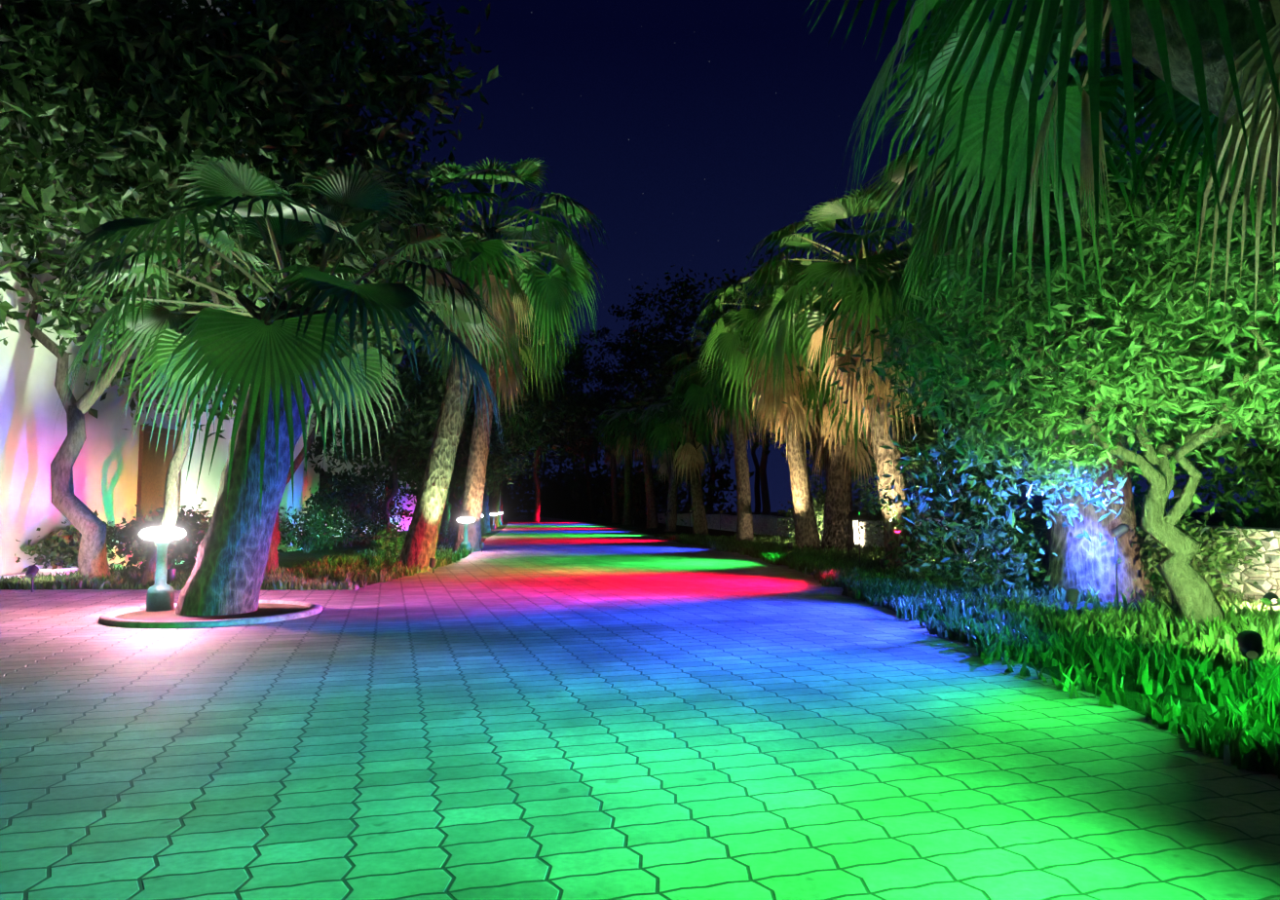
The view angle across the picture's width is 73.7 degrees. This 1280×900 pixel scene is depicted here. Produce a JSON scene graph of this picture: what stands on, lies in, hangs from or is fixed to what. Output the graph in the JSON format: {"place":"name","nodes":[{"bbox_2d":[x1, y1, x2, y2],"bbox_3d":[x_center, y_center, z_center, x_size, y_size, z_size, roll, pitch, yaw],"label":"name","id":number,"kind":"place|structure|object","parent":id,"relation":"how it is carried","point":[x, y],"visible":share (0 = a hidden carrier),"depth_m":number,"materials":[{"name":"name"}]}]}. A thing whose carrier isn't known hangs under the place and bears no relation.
{"place":"outdoors","nodes":[
{"label":"outdoors","id":0,"kind":"place"},
{"bbox_2d":[0,515,1279,899],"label":"paved path","id":1,"kind":"structure","parent":0,"point":[526,708],"depth_m":3.74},
{"bbox_2d":[99,599,322,628],"bbox_3d":[-4.355,1.667,8.773,2.040,0.055,2.040,0,-4,1],"label":"curb ring","id":2,"kind":"object","parent":1,"relation":"on","point":[267,611],"visible":0.73,"depth_m":8.35,"materials":[{"name":"concrete"}]},
{"bbox_2d":[139,527,186,611],"bbox_3d":[-5.053,1.260,9.010,0.440,0.900,0.440,0,-4,1],"label":"bollard lamp","id":3,"kind":"object","parent":2,"relation":"on","point":[160,594],"visible":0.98,"depth_m":8.93,"materials":[{"name":"paint"}]},
{"bbox_2d":[74,512,1279,767],"bbox_3d":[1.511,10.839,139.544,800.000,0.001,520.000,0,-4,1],"label":"ground","id":4,"kind":"structure","parent":0,"point":[288,559],"depth_m":9.84,"materials":[{"name":"green plant"}]},
{"bbox_2d":[25,564,38,592],"bbox_3d":[-7.922,1.705,11.107,0.135,0.405,0.180,2,-4,-25],"label":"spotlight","id":5,"kind":"object","parent":4,"relation":"on","point":[32,571],"visible":0.96,"depth_m":11.12,"materials":[{"name":"black metal"}]},
{"bbox_2d":[37,565,78,577],"bbox_3d":[-8.927,1.896,13.070,0.660,0.190,0.660,0,-4,1],"label":"light strip","id":6,"kind":"object","parent":4,"relation":"on","point":[49,570],"visible":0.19,"depth_m":12.86,"materials":[{"name":"white plastic"}]},
{"bbox_2d":[14,494,267,572],"bbox_3d":[-7.809,1.395,13.400,3.634,1.367,1.877,1,-4,-16],"label":"hedge","id":7,"kind":"object","parent":4,"relation":"on","point":[179,549],"visible":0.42,"depth_m":13.16,"materials":[{"name":"green plant"}]},
{"bbox_2d":[0,0,303,578],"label":"hotel building","id":8,"kind":"structure","parent":4,"relation":"on","point":[119,470],"depth_m":14.19,"materials":[{"name":"paint"}]},
{"bbox_2d":[166,568,176,583],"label":"spotlight","id":9,"kind":"object","parent":4,"relation":"on","point":[170,575],"visible":0.77,"depth_m":11.85,"materials":[{"name":"black metal"}]},
{"bbox_2d":[0,536,485,590],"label":"verge grass","id":10,"kind":"structure","parent":4,"relation":"on","point":[370,573],"depth_m":12.77,"materials":[{"name":"green plant"}]},
{"bbox_2d":[0,0,501,586],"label":"broadleaf tree","id":11,"kind":"object","parent":4,"relation":"on","point":[224,88],"visible":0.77,"depth_m":12.15,"materials":[{"name":"green plant"}]},
{"bbox_2d":[31,99,486,574],"bbox_3d":[-6.494,-1.869,14.969,7.291,8.229,5.705,0,-4,1],"label":"broadleaf tree","id":12,"kind":"object","parent":4,"relation":"on","point":[273,560],"visible":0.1,"depth_m":14.45,"materials":[{"name":"green plant"}]},
{"bbox_2d":[113,464,413,565],"bbox_3d":[-8.617,1.400,22.811,3.214,2.686,18.157,0,-4,-6],"label":"hedge","id":13,"kind":"object","parent":4,"relation":"on","point":[358,510],"depth_m":24.21,"materials":[{"name":"green plant"}]},
{"bbox_2d":[48,154,517,616],"bbox_3d":[-3.701,-0.479,8.863,4.630,4.639,4.648,0,-4,1],"label":"palm","id":14,"kind":"object","parent":4,"relation":"on","point":[278,357],"visible":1,"depth_m":8.46,"materials":[{"name":"green plant"}]},
{"bbox_2d":[301,383,416,537],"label":"annex building","id":15,"kind":"structure","parent":4,"relation":"on","point":[311,478],"depth_m":33.62,"materials":[{"name":"paint"}]},
{"bbox_2d":[303,332,494,539],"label":"screen tree","id":16,"kind":"object","parent":4,"relation":"on","point":[414,435],"visible":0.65,"depth_m":26.06,"materials":[{"name":"green plant"}]},
{"bbox_2d":[366,512,487,560],"bbox_3d":[-5.386,2.163,22.244,1.523,1.083,10.322,0,-4,-3],"label":"path shrub","id":17,"kind":"object","parent":4,"relation":"on","point":[389,545],"visible":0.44,"depth_m":18.42,"materials":[{"name":"green plant"}]},
{"bbox_2d":[428,558,437,572],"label":"spotlight","id":18,"kind":"object","parent":4,"relation":"on","point":[432,563],"visible":0.94,"depth_m":14.45,"materials":[{"name":"black metal"}]},
{"bbox_2d":[356,320,527,433],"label":"tree","id":19,"kind":"object","parent":4,"relation":"on","point":[426,368],"visible":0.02,"depth_m":48.37,"materials":[{"name":"green plant"}]},
{"bbox_2d":[353,367,531,538],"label":"screen tree","id":20,"kind":"object","parent":4,"relation":"on","point":[490,468],"visible":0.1,"depth_m":31.00,"materials":[{"name":"green plant"}]},
{"bbox_2d":[373,374,525,533],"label":"screen tree","id":21,"kind":"object","parent":4,"relation":"on","point":[508,470],"depth_m":37.83,"materials":[{"name":"green plant"}]},
{"bbox_2d":[456,517,474,551],"bbox_3d":[-4.334,2.114,21.223,0.440,0.900,0.440,0,-4,1],"label":"bollard lamp","id":22,"kind":"object","parent":4,"relation":"on","point":[465,521],"visible":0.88,"depth_m":21.14,"materials":[{"name":"metal"}]},
{"bbox_2d":[411,403,545,507],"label":"screen tree","id":23,"kind":"object","parent":4,"relation":"on","point":[517,463],"visible":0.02,"depth_m":45.86,"materials":[{"name":"green plant"}]},
{"bbox_2d":[434,331,527,444],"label":"tree","id":24,"kind":"object","parent":4,"relation":"on","point":[477,387],"depth_m":31.18,"materials":[{"name":"green plant"}]},
{"bbox_2d":[479,542,484,552],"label":"spotlight","id":25,"kind":"object","parent":4,"relation":"on","point":[481,545],"visible":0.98,"depth_m":21.64,"materials":[{"name":"black metal"}]},
{"bbox_2d":[374,155,609,570],"bbox_3d":[-2.762,-1.494,15.668,4.565,7.598,4.780,0,-4,1],"label":"palm","id":26,"kind":"object","parent":4,"relation":"on","point":[545,295],"visible":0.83,"depth_m":15.29,"materials":[{"name":"green plant"}]},
{"bbox_2d":[471,387,514,532],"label":"palm","id":27,"kind":"object","parent":4,"relation":"on","point":[485,519],"depth_m":40.74,"materials":[{"name":"green"}]},
{"bbox_2d":[489,513,497,529],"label":"bollard lamp","id":28,"kind":"object","parent":4,"relation":"on","point":[493,526],"visible":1,"depth_m":46.80,"materials":[{"name":"paint"}]},
{"bbox_2d":[411,279,578,551],"bbox_3d":[-3.850,-0.978,22.732,4.415,7.497,4.534,0,-4,1],"label":"palm","id":29,"kind":"object","parent":4,"relation":"on","point":[473,487],"visible":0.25,"depth_m":22.32,"materials":[{"name":"green plant"}]},
{"bbox_2d":[439,344,550,512],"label":"tree","id":30,"kind":"object","parent":4,"relation":"on","point":[527,438],"depth_m":80.49,"materials":[{"name":"green plant"}]},
{"bbox_2d":[499,414,515,523],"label":"palm","id":31,"kind":"object","parent":4,"relation":"on","point":[501,508],"visible":0.02,"depth_m":67.86,"materials":[{"name":"green"}]},
{"bbox_2d":[435,328,580,521],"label":"tree","id":32,"kind":"object","parent":4,"relation":"on","point":[534,408],"visible":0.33,"depth_m":62.48,"materials":[{"name":"green plant"}]},
{"bbox_2d":[489,403,531,527],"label":"palm","id":33,"kind":"object","parent":4,"relation":"on","point":[495,506],"visible":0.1,"depth_m":52.87,"materials":[{"name":"green"}]},
{"bbox_2d":[510,434,531,463],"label":"tree","id":34,"kind":"object","parent":4,"relation":"on","point":[518,455],"depth_m":98.94,"materials":[{"name":"green plant"}]},
{"bbox_2d":[500,315,610,522],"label":"tree","id":35,"kind":"object","parent":4,"relation":"on","point":[583,411],"visible":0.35,"depth_m":72.08,"materials":[{"name":"green plant"}]},
{"bbox_2d":[514,380,602,516],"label":"tree","id":36,"kind":"object","parent":4,"relation":"on","point":[544,470],"visible":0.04,"depth_m":144.91,"materials":[{"name":"green plant"}]},
{"bbox_2d":[510,338,606,517],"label":"tree","id":37,"kind":"object","parent":4,"relation":"on","point":[547,468],"visible":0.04,"depth_m":125.16,"materials":[{"name":"green plant"}]},
{"bbox_2d":[525,332,611,499],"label":"tree","id":38,"kind":"object","parent":4,"relation":"on","point":[584,426],"visible":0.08,"depth_m":92.19,"materials":[{"name":"green plant"}]},
{"bbox_2d":[416,442,754,525],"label":"undergrowth","id":39,"kind":"object","parent":4,"relation":"on","point":[553,503],"visible":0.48,"depth_m":89.55,"materials":[{"name":"green plant"}]},
{"bbox_2d":[547,329,644,517],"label":"tree","id":40,"kind":"object","parent":4,"relation":"on","point":[576,338],"visible":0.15,"depth_m":112.14,"materials":[{"name":"green plant"}]},
{"bbox_2d":[586,418,623,523],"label":"palm","id":41,"kind":"object","parent":4,"relation":"on","point":[609,455],"visible":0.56,"depth_m":69.81,"materials":[{"name":"green"}]},
{"bbox_2d":[592,402,645,525],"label":"palm","id":42,"kind":"object","parent":4,"relation":"on","point":[626,516],"visible":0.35,"depth_m":58.60,"materials":[{"name":"green"}]},
{"bbox_2d":[565,303,674,464],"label":"tree","id":43,"kind":"object","parent":4,"relation":"on","point":[605,378],"visible":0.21,"depth_m":98.21,"materials":[{"name":"green plant"}]},
{"bbox_2d":[604,396,668,527],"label":"palm","id":44,"kind":"object","parent":4,"relation":"on","point":[630,433],"visible":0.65,"depth_m":49.73,"materials":[{"name":"green plant"}]},
{"bbox_2d":[591,281,710,513],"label":"tree","id":45,"kind":"object","parent":4,"relation":"on","point":[627,348],"visible":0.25,"depth_m":79.85,"materials":[{"name":"green plant"}]},
{"bbox_2d":[634,404,716,531],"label":"palm","id":46,"kind":"object","parent":4,"relation":"on","point":[666,466],"visible":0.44,"depth_m":42.19,"materials":[{"name":"green plant"}]},
{"bbox_2d":[635,384,733,535],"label":"palm","id":47,"kind":"object","parent":4,"relation":"on","point":[689,456],"visible":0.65,"depth_m":35.62,"materials":[{"name":"green plant"}]},
{"bbox_2d":[627,330,751,513],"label":"tree","id":48,"kind":"object","parent":4,"relation":"on","point":[708,465],"visible":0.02,"depth_m":110.04,"materials":[{"name":"green plant"}]},
{"bbox_2d":[689,509,693,532],"bbox_3d":[2.149,3.035,35.316,0.173,1.129,0.135,0,-4,1],"label":"lamp post","id":49,"kind":"object","parent":4,"relation":"on","point":[692,510],"visible":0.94,"depth_m":35.31,"materials":[{"name":"black metal"}]},
{"bbox_2d":[610,264,779,515],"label":"tree","id":50,"kind":"object","parent":4,"relation":"on","point":[657,370],"visible":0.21,"depth_m":63.97,"materials":[{"name":"green plant"}]},
{"bbox_2d":[659,327,771,541],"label":"palm","id":51,"kind":"object","parent":4,"relation":"on","point":[710,399],"visible":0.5,"depth_m":28.46,"materials":[{"name":"green plant"}]},
{"bbox_2d":[719,509,724,537],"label":"garden spotlight","id":52,"kind":"object","parent":4,"relation":"on","point":[722,510],"visible":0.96,"depth_m":29.31,"materials":[{"name":"black metal"}]},
{"bbox_2d":[661,292,810,514],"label":"tree","id":53,"kind":"object","parent":4,"relation":"on","point":[757,488],"visible":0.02,"depth_m":71.75,"materials":[{"name":"green plant"}]},
{"bbox_2d":[669,248,824,515],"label":"tree","id":54,"kind":"object","parent":4,"relation":"on","point":[766,504],"depth_m":51.84,"materials":[{"name":"green plant"}]},
{"bbox_2d":[690,270,841,551],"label":"palm","id":55,"kind":"object","parent":4,"relation":"on","point":[791,415],"visible":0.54,"depth_m":22.12,"materials":[{"name":"green plant"}]},
{"bbox_2d":[777,509,783,546],"bbox_3d":[3.763,2.162,22.827,0.173,1.129,0.135,0,-4,1],"label":"garden spotlight","id":56,"kind":"object","parent":4,"relation":"on","point":[780,511],"visible":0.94,"depth_m":22.82,"materials":[{"name":"black metal"}]},
{"bbox_2d":[787,542,792,549],"bbox_3d":[3.767,2.474,21.400,0.132,0.306,0.140,0,-4,1],"label":"uplight fixture","id":57,"kind":"object","parent":4,"relation":"on","point":[790,545],"visible":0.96,"depth_m":21.36,"materials":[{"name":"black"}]},
{"bbox_2d":[767,421,820,462],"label":"tree","id":58,"kind":"object","parent":4,"relation":"on","point":[807,454],"depth_m":57.73,"materials":[{"name":"green plant"}]},
{"bbox_2d":[768,285,912,521],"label":"tree","id":59,"kind":"object","parent":4,"relation":"on","point":[809,450],"depth_m":45.38,"materials":[{"name":"green plant"}]},
{"bbox_2d":[764,344,922,551],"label":"palm","id":60,"kind":"object","parent":4,"relation":"on","point":[838,530],"visible":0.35,"depth_m":22.58,"materials":[{"name":"brown plant"}]},
{"bbox_2d":[765,238,932,486],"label":"tree","id":61,"kind":"object","parent":4,"relation":"on","point":[903,267],"depth_m":35.57,"materials":[{"name":"green plant"}]},
{"bbox_2d":[732,183,986,568],"bbox_3d":[4.004,-1.172,15.444,4.647,6.883,4.558,0,-4,1],"label":"palm","id":62,"kind":"object","parent":4,"relation":"on","point":[868,290],"visible":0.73,"depth_m":14.97,"materials":[{"name":"green plant"}]},
{"bbox_2d":[858,509,866,562],"bbox_3d":[4.425,1.750,16.933,0.173,1.129,0.135,0,-4,1],"label":"garden spotlight","id":63,"kind":"object","parent":4,"relation":"on","point":[862,512],"visible":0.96,"depth_m":16.93,"materials":[{"name":"black"}]},
{"bbox_2d":[879,559,887,568],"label":"garden spotlight","id":64,"kind":"object","parent":4,"relation":"on","point":[882,561],"visible":0.69,"depth_m":14.27,"materials":[{"name":"black metal"}]},
{"bbox_2d":[779,490,1044,557],"bbox_3d":[5.838,1.714,20.541,2.296,1.736,16.426,0,-4,-5],"label":"shrub","id":65,"kind":"object","parent":4,"relation":"on","point":[819,514],"visible":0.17,"depth_m":26.01,"materials":[{"name":"green plant"}]},
{"bbox_2d":[825,238,1038,520],"bbox_3d":[11.262,-2.523,30.509,10.518,11.685,8.510,0,-4,1],"label":"tree","id":66,"kind":"object","parent":4,"relation":"on","point":[910,445],"depth_m":30.15,"materials":[{"name":"green plant"}]},
{"bbox_2d":[941,509,953,569],"bbox_3d":[4.420,1.422,12.245,0.173,1.129,0.135,0,-4,1],"label":"garden spotlight","id":67,"kind":"object","parent":4,"relation":"on","point":[947,513],"visible":0.62,"depth_m":12.24,"materials":[{"name":"black metal"}]},
{"bbox_2d":[853,394,1048,577],"bbox_3d":[5.670,0.566,14.020,3.207,3.105,4.250,-3,-5,37],"label":"tall shrub","id":68,"kind":"object","parent":4,"relation":"on","point":[981,488],"visible":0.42,"depth_m":13.59,"materials":[{"name":"green plant"}]},
{"bbox_2d":[654,531,1279,779],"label":"verge grass","id":69,"kind":"structure","parent":4,"relation":"on","point":[990,640],"depth_m":6.82,"materials":[{"name":"green plant"}]},
{"bbox_2d":[884,502,1051,592],"bbox_3d":[5.320,1.313,11.630,3.886,1.289,2.125,2,-4,-26],"label":"blue shrub","id":70,"kind":"object","parent":4,"relation":"on","point":[1025,545],"visible":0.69,"depth_m":11.24,"materials":[{"name":"green plant"}]},
{"bbox_2d":[657,512,1279,603],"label":"stone boundary wall","id":71,"kind":"structure","parent":4,"relation":"on","point":[1265,577],"depth_m":10.34,"materials":[{"name":"beige stone"}]},
{"bbox_2d":[838,225,1162,520],"bbox_3d":[9.604,-2.473,24.204,9.506,10.737,7.424,0,-4,1],"label":"tree","id":72,"kind":"object","parent":4,"relation":"on","point":[925,432],"visible":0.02,"depth_m":23.29,"materials":[{"name":"green plant"}]},
{"bbox_2d":[781,75,1279,633],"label":"olive tree","id":73,"kind":"object","parent":4,"relation":"on","point":[1110,384],"visible":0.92,"depth_m":7.50,"materials":[{"name":"green plant"}]},
{"bbox_2d":[800,0,1279,339],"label":"palm","id":74,"kind":"object","parent":4,"relation":"on","point":[1213,66],"visible":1,"depth_m":4.72,"materials":[{"name":"green"}]},
{"bbox_2d":[806,398,1279,527],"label":"hedge","id":75,"kind":"object","parent":4,"relation":"on","point":[1241,489],"visible":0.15,"depth_m":13.48,"materials":[{"name":"green plant"}]},
{"bbox_2d":[846,33,1267,602],"bbox_3d":[5.395,-1.598,10.892,4.973,7.075,5.020,0,-4,1],"label":"palm","id":76,"kind":"object","parent":4,"relation":"on","point":[1076,563],"visible":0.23,"depth_m":10.26,"materials":[{"name":"green plant"}]},
{"bbox_2d":[1065,588,1079,609],"bbox_3d":[4.602,1.620,9.086,0.135,0.294,0.177,-3,-5,33],"label":"garden spotlight","id":77,"kind":"object","parent":4,"relation":"on","point":[1072,596],"visible":0.94,"depth_m":9.06,"materials":[{"name":"black"}]},
{"bbox_2d":[1111,523,1129,604],"bbox_3d":[5.477,1.323,9.702,0.181,0.972,0.133,-4,-6,44],"label":"garden spotlight","id":78,"kind":"object","parent":4,"relation":"on","point":[1120,530],"visible":0.92,"depth_m":9.71,"materials":[{"name":"black metal"}]},
{"bbox_2d":[1027,500,1279,612],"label":"shrub","id":79,"kind":"object","parent":4,"relation":"on","point":[1151,550],"visible":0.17,"depth_m":10.06,"materials":[{"name":"green plant"}]},
{"bbox_2d":[1167,487,1182,603],"bbox_3d":[5.703,1.078,9.062,0.174,1.371,0.146,0,-4,1],"label":"garden spotlight","id":80,"kind":"object","parent":4,"relation":"on","point":[1176,492],"visible":0.44,"depth_m":9.07,"materials":[{"name":"black metal"}]},
{"bbox_2d":[1108,124,1279,527],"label":"tree","id":81,"kind":"object","parent":4,"relation":"on","point":[1272,522],"visible":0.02,"depth_m":17.59,"materials":[{"name":"green plant"}]},
{"bbox_2d":[1116,164,1279,476],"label":"tree","id":82,"kind":"object","parent":4,"relation":"on","point":[1256,431],"depth_m":13.58,"materials":[{"name":"green plant"}]},
{"bbox_2d":[1236,630,1264,688],"bbox_3d":[3.651,1.285,5.094,0.135,0.404,0.180,-3,-5,32],"label":"garden spotlight","id":83,"kind":"object","parent":4,"relation":"on","point":[1250,644],"visible":1,"depth_m":5.09,"materials":[{"name":"black metal"}]},
{"bbox_2d":[1263,592,1279,614],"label":"garden spotlight","id":84,"kind":"object","parent":4,"relation":"on","point":[1271,596],"visible":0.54,"depth_m":8.37,"materials":[{"name":"black metal"}]},
{"bbox_2d":[224,0,1263,512],"label":"sky","id":85,"kind":"structure","parent":0,"point":[696,131],"materials":[{"name":"blue"}]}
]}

